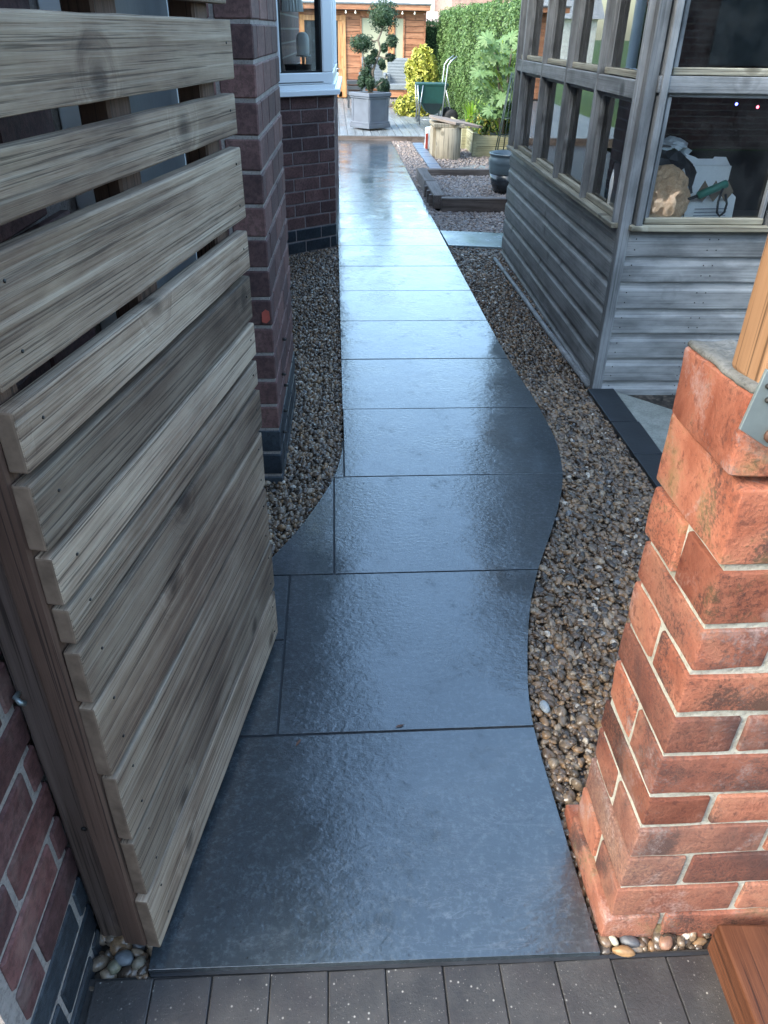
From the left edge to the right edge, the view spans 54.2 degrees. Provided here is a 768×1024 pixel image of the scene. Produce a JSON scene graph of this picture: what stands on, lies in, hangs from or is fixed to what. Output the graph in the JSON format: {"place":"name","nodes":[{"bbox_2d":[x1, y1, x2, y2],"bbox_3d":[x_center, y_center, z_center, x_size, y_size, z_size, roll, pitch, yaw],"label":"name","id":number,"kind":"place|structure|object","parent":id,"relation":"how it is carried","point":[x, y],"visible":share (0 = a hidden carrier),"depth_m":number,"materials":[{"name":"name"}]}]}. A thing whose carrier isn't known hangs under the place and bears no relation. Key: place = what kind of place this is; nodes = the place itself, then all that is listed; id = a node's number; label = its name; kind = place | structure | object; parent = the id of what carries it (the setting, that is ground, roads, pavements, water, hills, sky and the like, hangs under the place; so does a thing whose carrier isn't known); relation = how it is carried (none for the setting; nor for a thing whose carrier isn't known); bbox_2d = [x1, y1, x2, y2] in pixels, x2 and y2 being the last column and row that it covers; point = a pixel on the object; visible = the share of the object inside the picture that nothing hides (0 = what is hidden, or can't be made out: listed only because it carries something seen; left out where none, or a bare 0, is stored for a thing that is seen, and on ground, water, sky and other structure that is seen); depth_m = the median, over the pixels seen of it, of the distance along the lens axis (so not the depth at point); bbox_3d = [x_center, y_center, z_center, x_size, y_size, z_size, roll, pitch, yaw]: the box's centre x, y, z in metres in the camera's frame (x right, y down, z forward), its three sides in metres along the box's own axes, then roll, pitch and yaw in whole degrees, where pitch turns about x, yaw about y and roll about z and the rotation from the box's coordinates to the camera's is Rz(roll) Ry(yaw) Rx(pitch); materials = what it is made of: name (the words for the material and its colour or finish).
{"place":"outdoors","nodes":[
{"label":"outdoors","id":0,"kind":"place"},
{"bbox_2d":[284,64,310,70],"bbox_3d":[-0.601,-3.091,5.320,0.161,0.146,0.158,-25,41,-34],"label":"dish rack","id":1,"kind":"object","parent":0,"point":[292,67],"visible":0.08,"depth_m":5.26,"materials":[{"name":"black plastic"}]},
{"bbox_2d":[302,0,410,2],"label":"house","id":2,"kind":"structure","parent":0,"point":[401,1],"depth_m":37.33,"materials":[{"name":"paint"}]},
{"bbox_2d":[148,140,599,975],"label":"path","id":3,"kind":"structure","parent":0,"point":[354,826],"depth_m":1.95,"materials":[{"name":"tile"}]},
{"bbox_2d":[376,78,389,91],"bbox_3d":[-0.020,-6.864,12.527,0.259,0.688,0.267,-1,33,-3],"label":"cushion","id":4,"kind":"object","parent":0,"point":[384,86],"visible":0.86,"depth_m":12.35,"materials":[{"name":"green fabric"}]},
{"bbox_2d":[89,209,711,990],"bbox_3d":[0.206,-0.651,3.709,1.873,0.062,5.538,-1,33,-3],"label":"gravel","id":5,"kind":"structure","parent":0,"point":[517,330],"depth_m":2.74,"materials":[{"name":"gravel"}]},
{"bbox_2d":[107,959,121,974],"bbox_3d":[-0.492,0.829,1.367,0.024,0.022,0.024,-10,34,-17],"label":"pebble","id":6,"kind":"object","parent":5,"relation":"on","point":[113,967],"visible":1,"depth_m":1.36,"materials":[{"name":"stone"}]},
{"bbox_2d":[114,950,133,965],"bbox_3d":[-0.477,0.820,1.378,0.037,0.027,0.028,8,33,10],"label":"pebble","id":7,"kind":"object","parent":5,"relation":"on","point":[124,958],"visible":1,"depth_m":1.37,"materials":[{"name":"stone"}]},
{"bbox_2d":[131,955,145,970],"bbox_3d":[-0.449,0.826,1.373,0.025,0.022,0.024,-27,42,-36],"label":"pebble","id":8,"kind":"object","parent":5,"relation":"on","point":[138,962],"visible":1,"depth_m":1.37,"materials":[{"name":"stone"}]},
{"bbox_2d":[416,168,434,190],"bbox_3d":[0.453,-3.647,8.238,0.113,0.127,0.871,-1,33,-3],"label":"sleeper","id":9,"kind":"object","parent":5,"relation":"on","point":[423,175],"visible":0.74,"depth_m":8.19,"materials":[{"name":"grey wood"}]},
{"bbox_2d":[412,143,440,167],"bbox_3d":[0.585,-4.765,10.124,0.147,0.067,2.931,-1,33,-3],"label":"paver row","id":10,"kind":"object","parent":5,"relation":"on","point":[430,161],"visible":0.7,"depth_m":10.19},
{"bbox_2d":[425,181,444,208],"bbox_3d":[0.506,-3.185,7.521,0.112,0.126,0.801,-1,33,-3],"label":"sleeper","id":11,"kind":"object","parent":5,"relation":"on","point":[436,192],"visible":0.69,"depth_m":7.26,"materials":[{"name":"grey wood"}]},
{"bbox_2d":[391,141,505,232],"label":"gravel","id":12,"kind":"structure","parent":5,"relation":"on","point":[452,185],"depth_m":8.10,"materials":[{"name":"grey gravel"}]},
{"bbox_2d":[424,126,429,149],"bbox_3d":[0.670,-5.373,10.794,0.172,0.310,0.120,-1,33,-3],"label":"compost bag","id":13,"kind":"object","parent":12,"relation":"on","point":[427,137],"visible":0.34,"depth_m":10.74,"materials":[{"name":"white plastic"}]},
{"bbox_2d":[426,190,429,202],"bbox_3d":[0.439,-3.132,7.479,0.030,0.140,0.050,-1,33,-3],"label":"edging peg","id":14,"kind":"object","parent":12,"relation":"on","point":[427,195],"visible":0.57,"depth_m":7.46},
{"bbox_2d":[428,194,432,206],"bbox_3d":[0.452,-3.013,7.294,0.030,0.140,0.050,-1,33,-3],"label":"edging peg","id":15,"kind":"object","parent":12,"relation":"on","point":[430,199],"visible":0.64,"depth_m":7.26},
{"bbox_2d":[429,119,464,159],"bbox_3d":[0.839,-5.053,10.172,0.400,0.430,0.688,-1,33,-3],"label":"tree stump","id":16,"kind":"object","parent":12,"relation":"on","point":[445,140],"visible":0.91,"depth_m":9.94,"materials":[{"name":"brown wood"}]},
{"bbox_2d":[429,115,482,128],"bbox_3d":[0.967,-5.197,9.998,0.700,0.031,0.580,6,32,-8],"label":"wooden board","id":17,"kind":"object","parent":16,"relation":"on","point":[448,120],"visible":1,"depth_m":9.91,"materials":[{"name":"wood"}]},
{"bbox_2d":[459,165,485,168],"bbox_3d":[1.210,-4.263,9.353,0.700,0.018,0.780,-1,33,-3],"label":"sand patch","id":18,"kind":"object","parent":12,"relation":"on","point":[472,166],"visible":0.15,"depth_m":9.48,"materials":[{"name":"stone"}]},
{"bbox_2d":[489,150,510,194],"bbox_3d":[1.308,-3.541,7.847,0.448,0.395,0.448,-1,33,-3],"label":"glazed pot","id":19,"kind":"object","parent":12,"relation":"on","point":[499,166],"visible":0.48,"depth_m":7.72,"materials":[{"name":"blue ceramic"}]},
{"bbox_2d":[495,72,513,149],"bbox_3d":[1.664,-5.106,9.731,0.395,1.023,0.339,-1,33,-3],"label":"wire obelisk","id":20,"kind":"object","parent":12,"relation":"on","point":[505,105],"visible":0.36,"depth_m":9.76,"materials":[{"name":"black metal"}]},
{"bbox_2d":[426,168,489,176],"bbox_3d":[1.109,-3.981,8.836,1.271,0.112,0.092,-1,33,-3],"label":"sleeper","id":21,"kind":"object","parent":5,"relation":"on","point":[455,172],"visible":0.3,"depth_m":8.78,"materials":[{"name":"wood"}]},
{"bbox_2d":[440,230,503,248],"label":"stepping slab","id":22,"kind":"structure","parent":5,"relation":"on","point":[481,240],"depth_m":6.14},
{"bbox_2d":[441,197,506,211],"bbox_3d":[1.201,-2.932,7.160,1.314,0.127,0.092,-1,33,-2],"label":"sleeper","id":23,"kind":"object","parent":5,"relation":"on","point":[475,204],"visible":0.48,"depth_m":7.10,"materials":[{"name":"wood"}]},
{"bbox_2d":[451,117,508,156],"bbox_3d":[1.615,-5.709,11.344,1.015,0.300,2.620,-1,33,-3],"label":"raised bed","id":24,"kind":"object","parent":5,"relation":"on","point":[472,142],"visible":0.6,"depth_m":10.26,"materials":[{"name":"brown wood"}]},
{"bbox_2d":[459,97,488,122],"bbox_3d":[1.368,-6.178,11.579,0.540,0.379,0.454,-1,33,-3],"label":"iris clump","id":25,"kind":"object","parent":24,"relation":"on","point":[470,112],"visible":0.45,"depth_m":11.53,"materials":[{"name":"green plant"}]},
{"bbox_2d":[465,108,509,135],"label":"bedding plants","id":26,"kind":"object","parent":24,"relation":"in","point":[483,122],"visible":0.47,"depth_m":10.48,"materials":[{"name":"green plant"}]},
{"bbox_2d":[469,29,517,135],"bbox_3d":[1.530,-5.619,10.084,0.792,1.464,0.764,-1,33,-3],"label":"fatsia","id":27,"kind":"object","parent":24,"relation":"in","point":[492,59],"visible":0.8,"depth_m":9.89,"materials":[{"name":"green plant"}]},
{"bbox_2d":[493,257,589,387],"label":"base trim","id":28,"kind":"structure","parent":5,"relation":"on","point":[582,377],"depth_m":4.26,"materials":[{"name":"grey wood"}]},
{"bbox_2d":[539,700,549,712],"bbox_3d":[0.407,0.492,1.900,0.024,0.016,0.041,-6,33,-10],"label":"pebble","id":29,"kind":"object","parent":5,"relation":"on","point":[544,706],"visible":1,"depth_m":1.89,"materials":[{"name":"stone"}]},
{"bbox_2d":[609,936,618,945],"bbox_3d":[0.433,0.811,1.421,0.016,0.016,0.025,-15,36,-24],"label":"pebble","id":30,"kind":"object","parent":5,"relation":"on","point":[614,941],"visible":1,"depth_m":1.41,"materials":[{"name":"stone"}]},
{"bbox_2d":[612,945,635,956],"bbox_3d":[0.449,0.822,1.403,0.043,0.020,0.020,3,33,4],"label":"pebble","id":31,"kind":"object","parent":5,"relation":"on","point":[624,950],"visible":1,"depth_m":1.40,"materials":[{"name":"stone"}]},
{"bbox_2d":[587,388,661,489],"bbox_3d":[1.072,-0.231,3.070,0.126,0.044,1.264,-1,33,-3],"label":"edging strip","id":32,"kind":"object","parent":5,"relation":"on","point":[645,452],"visible":0.52,"depth_m":3.20,"materials":[{"name":"stone"}]},
{"bbox_2d":[619,935,639,947],"bbox_3d":[0.466,0.814,1.421,0.038,0.018,0.022,12,34,17],"label":"pebble","id":33,"kind":"object","parent":5,"relation":"on","point":[631,941],"visible":1,"depth_m":1.42,"materials":[{"name":"stone"}]},
{"bbox_2d":[501,0,767,394],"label":"shed","id":34,"kind":"structure","parent":5,"relation":"on","point":[627,294],"depth_m":3.57,"materials":[{"name":"grey wood"}]},
{"bbox_2d":[607,163,615,204],"bbox_3d":[1.084,-1.520,3.375,0.120,0.312,0.120,-1,33,-3],"label":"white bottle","id":35,"kind":"object","parent":34,"relation":"on","point":[611,186],"visible":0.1,"depth_m":3.39,"materials":[{"name":"plastic"}]},
{"bbox_2d":[649,164,690,216],"bbox_3d":[1.197,-1.378,3.226,0.244,0.220,0.185,-1,33,-3],"label":"paper bag","id":36,"kind":"object","parent":34,"relation":"on","point":[671,194],"visible":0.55,"depth_m":3.17,"materials":[{"name":"brown paper"}]},
{"bbox_2d":[659,145,696,193],"bbox_3d":[1.243,-1.500,3.333,0.301,0.245,0.189,-1,33,-3],"label":"bin bag","id":37,"kind":"object","parent":34,"relation":"on","point":[677,158],"visible":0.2,"depth_m":3.25,"materials":[{"name":"black plastic"}]},
{"bbox_2d":[662,136,691,155],"bbox_3d":[1.228,-1.619,3.318,0.285,0.100,0.173,-1,33,-3],"label":"plastic sheet","id":38,"kind":"object","parent":37,"relation":"on","point":[679,144],"visible":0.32,"depth_m":3.27,"materials":[{"name":"white plastic"}]},
{"bbox_2d":[681,154,735,217],"bbox_3d":[1.403,-1.436,3.312,0.282,0.243,0.191,-3,33,-6],"label":"cardboard box","id":39,"kind":"object","parent":34,"relation":"on","point":[713,171],"visible":0.42,"depth_m":3.31,"materials":[{"name":"white cardboard"}]},
{"bbox_2d":[688,180,728,216],"bbox_3d":[1.380,-1.345,3.216,0.193,0.148,0.040,-1,33,-3],"label":"hand tool","id":40,"kind":"object","parent":34,"relation":"on","point":[714,188],"visible":0.99,"depth_m":3.19,"materials":[{"name":"green plastic"}]},
{"bbox_2d":[616,392,672,452],"bbox_3d":[1.414,-0.302,3.208,0.628,0.044,1.000,-1,33,-3],"label":"concrete base","id":41,"kind":"object","parent":5,"relation":"on","point":[654,420],"visible":0.26,"depth_m":3.36,"materials":[{"name":"grey concrete"}]},
{"bbox_2d":[564,339,767,941],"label":"pillar","id":42,"kind":"structure","parent":5,"relation":"on","point":[667,821],"depth_m":1.16,"materials":[{"name":"brick"}]},
{"bbox_2d":[732,235,767,383],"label":"timber post","id":43,"kind":"object","parent":42,"relation":"on","point":[750,360],"visible":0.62,"depth_m":0.85,"materials":[{"name":"orange wood"}]},
{"bbox_2d":[739,369,767,446],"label":"post bracket","id":44,"kind":"object","parent":42,"relation":"attached to","point":[754,423],"visible":1,"depth_m":0.82,"materials":[{"name":"silver metal"}]},
{"bbox_2d":[659,935,672,949],"bbox_3d":[0.532,0.814,1.419,0.025,0.023,0.031,7,33,9],"label":"pebble","id":45,"kind":"object","parent":5,"relation":"on","point":[666,943],"visible":1,"depth_m":1.41,"materials":[{"name":"stone"}]},
{"bbox_2d":[78,949,733,1023],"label":"block paving","id":46,"kind":"structure","parent":0,"point":[673,990],"depth_m":1.33,"materials":[{"name":"grey brick"}]},
{"bbox_2d":[150,951,709,977],"bbox_3d":[0.113,0.851,1.394,1.072,0.048,0.010,-1,33,-2],"label":"haunching","id":47,"kind":"object","parent":46,"relation":"on","point":[349,968],"visible":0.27,"depth_m":1.38,"materials":[{"name":"concrete"}]},
{"bbox_2d":[708,923,767,1023],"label":"timber beam","id":48,"kind":"structure","parent":46,"relation":"on","point":[738,954],"depth_m":1.32,"materials":[{"name":"brown wood"}]},
{"bbox_2d":[411,0,434,10],"label":"sky","id":49,"kind":"structure","parent":0,"point":[412,1],"materials":[{"name":"white"}]},
{"bbox_2d":[426,11,439,25],"bbox_3d":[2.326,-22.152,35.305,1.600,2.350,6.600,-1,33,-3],"label":"house","id":50,"kind":"structure","parent":0,"point":[433,15],"depth_m":33.64,"materials":[{"name":"paint"}]},
{"bbox_2d":[434,0,506,10],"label":"house","id":51,"kind":"structure","parent":0,"point":[439,5],"depth_m":33.83,"materials":[{"name":"brick"}]},
{"label":"ground","id":52,"kind":"structure","parent":0,"visible":0},
{"bbox_2d":[0,0,341,1023],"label":"house","id":53,"kind":"structure","parent":52,"relation":"on","point":[284,138],"depth_m":2.08,"materials":[{"name":"brown brick"}]},
{"bbox_2d":[0,559,122,936],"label":"gate post","id":54,"kind":"object","parent":53,"relation":"attached to","point":[29,697],"visible":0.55,"depth_m":1.13,"materials":[{"name":"brown wood"}]},
{"bbox_2d":[0,0,277,946],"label":"gate","id":55,"kind":"structure","parent":54,"relation":"attached to","point":[136,548],"depth_m":1.10,"materials":[{"name":"brown wood"}]},
{"bbox_2d":[115,0,196,287],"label":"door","id":56,"kind":"structure","parent":53,"relation":"in","point":[148,101],"depth_m":1.74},
{"bbox_2d":[281,0,303,11],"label":"lampshade","id":57,"kind":"object","parent":53,"relation":"hanging from","point":[292,5],"visible":1,"depth_m":5.34,"materials":[{"name":"grey fabric"}]},
{"bbox_2d":[296,32,310,63],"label":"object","id":58,"kind":"object","parent":53,"relation":"on","point":[302,43],"visible":0.74,"depth_m":5.43,"materials":[{"name":"white plastic"}]},
{"bbox_2d":[275,0,332,84],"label":"window frame","id":59,"kind":"structure","parent":53,"relation":"in","point":[323,74],"depth_m":5.13,"materials":[{"name":"plastic"}]},
{"bbox_2d":[331,0,336,83],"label":"window frame","id":60,"kind":"structure","parent":53,"relation":"in","point":[333,2],"depth_m":5.88,"materials":[{"name":"plastic"}]},
{"bbox_2d":[338,98,440,142],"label":"deck","id":61,"kind":"structure","parent":52,"relation":"on","point":[406,128],"depth_m":12.33,"materials":[{"name":"grey wood"}]},
{"bbox_2d":[347,80,362,107],"bbox_3d":[-0.589,-8.473,15.204,0.320,0.485,0.340,-1,33,-3],"label":"side table","id":62,"kind":"object","parent":61,"relation":"on","point":[352,86],"visible":0.54,"depth_m":15.01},
{"bbox_2d":[298,1,431,97],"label":"garden room","id":63,"kind":"object","parent":61,"relation":"on","point":[409,31],"visible":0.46,"depth_m":17.01,"materials":[{"name":"brown wood"}]},
{"bbox_2d":[337,21,341,96],"bbox_3d":[-1.384,-10.383,17.216,0.830,1.510,0.087,-1,33,-3],"label":"door","id":64,"kind":"structure","parent":63,"relation":"in","point":[339,68],"depth_m":17.17,"materials":[{"name":"brown wood"}]},
{"bbox_2d":[360,16,389,78],"bbox_3d":[-0.210,-10.530,17.227,0.672,1.436,0.040,-1,33,-3],"label":"window","id":65,"kind":"structure","parent":63,"relation":"in","point":[365,28],"depth_m":17.03,"materials":[{"name":"white glass"}]},
{"bbox_2d":[338,9,415,14],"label":"string lights","id":66,"kind":"object","parent":63,"relation":"hanging from","point":[369,10],"visible":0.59,"depth_m":16.50},
{"bbox_2d":[393,16,404,57],"bbox_3d":[0.339,-10.541,17.257,0.252,1.436,0.040,-1,33,-3],"label":"window","id":67,"kind":"structure","parent":63,"relation":"in","point":[399,31],"depth_m":17.07,"materials":[{"name":"beige glass"}]},
{"bbox_2d":[349,91,390,128],"bbox_3d":[-0.227,-6.523,12.160,0.490,0.505,0.490,-26,42,-36],"label":"square planter","id":68,"kind":"object","parent":61,"relation":"on","point":[369,110],"visible":0.99,"depth_m":12.02,"materials":[{"name":"grey plastic"}]},
{"bbox_2d":[348,0,399,91],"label":"cloud tree","id":69,"kind":"object","parent":68,"relation":"on","point":[381,16],"visible":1,"depth_m":11.64,"materials":[{"name":"green plant"}]},
{"bbox_2d":[359,57,389,105],"bbox_3d":[-0.209,-9.085,15.826,0.580,0.863,0.583,-5,33,-10],"label":"rattan chair","id":70,"kind":"object","parent":61,"relation":"on","point":[378,74],"visible":0.21,"depth_m":15.91,"materials":[{"name":"grey wicker"}]},
{"bbox_2d":[383,58,409,97],"bbox_3d":[0.275,-8.932,15.601,0.580,0.863,0.584,2,33,2],"label":"rattan chair","id":71,"kind":"object","parent":61,"relation":"on","point":[395,70],"visible":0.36,"depth_m":15.64,"materials":[{"name":"grey wicker"}]},
{"bbox_2d":[392,86,430,116],"bbox_3d":[0.610,-7.722,14.242,0.946,0.659,0.578,-1,33,-3],"label":"golden shrub","id":72,"kind":"object","parent":61,"relation":"on","point":[406,106],"visible":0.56,"depth_m":14.13,"materials":[{"name":"yellow plant"}]},
{"bbox_2d":[403,43,438,92],"bbox_3d":[0.745,-8.601,15.011,0.737,1.330,0.791,-1,33,-3],"label":"golden shrub","id":73,"kind":"object","parent":61,"relation":"on","point":[420,66],"visible":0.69,"depth_m":14.71,"materials":[{"name":"yellow plant"}]},
{"bbox_2d":[415,55,457,123],"bbox_3d":[0.907,-7.248,12.878,0.720,1.022,0.540,-1,33,-3],"label":"garden cart","id":74,"kind":"object","parent":61,"relation":"on","point":[431,97],"visible":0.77,"depth_m":12.79,"materials":[{"name":"green metal"}]},
{"bbox_2d":[423,18,441,76],"bbox_3d":[1.509,-11.041,18.414,1.385,1.841,0.850,-1,33,-3],"label":"hedge","id":75,"kind":"object","parent":52,"relation":"on","point":[431,41],"visible":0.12,"depth_m":17.88,"materials":[{"name":"green plant"}]},
{"bbox_2d":[434,0,520,126],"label":"hedge","id":76,"kind":"object","parent":52,"relation":"on","point":[458,27],"visible":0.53,"depth_m":14.04,"materials":[{"name":"green plant"}]}
]}

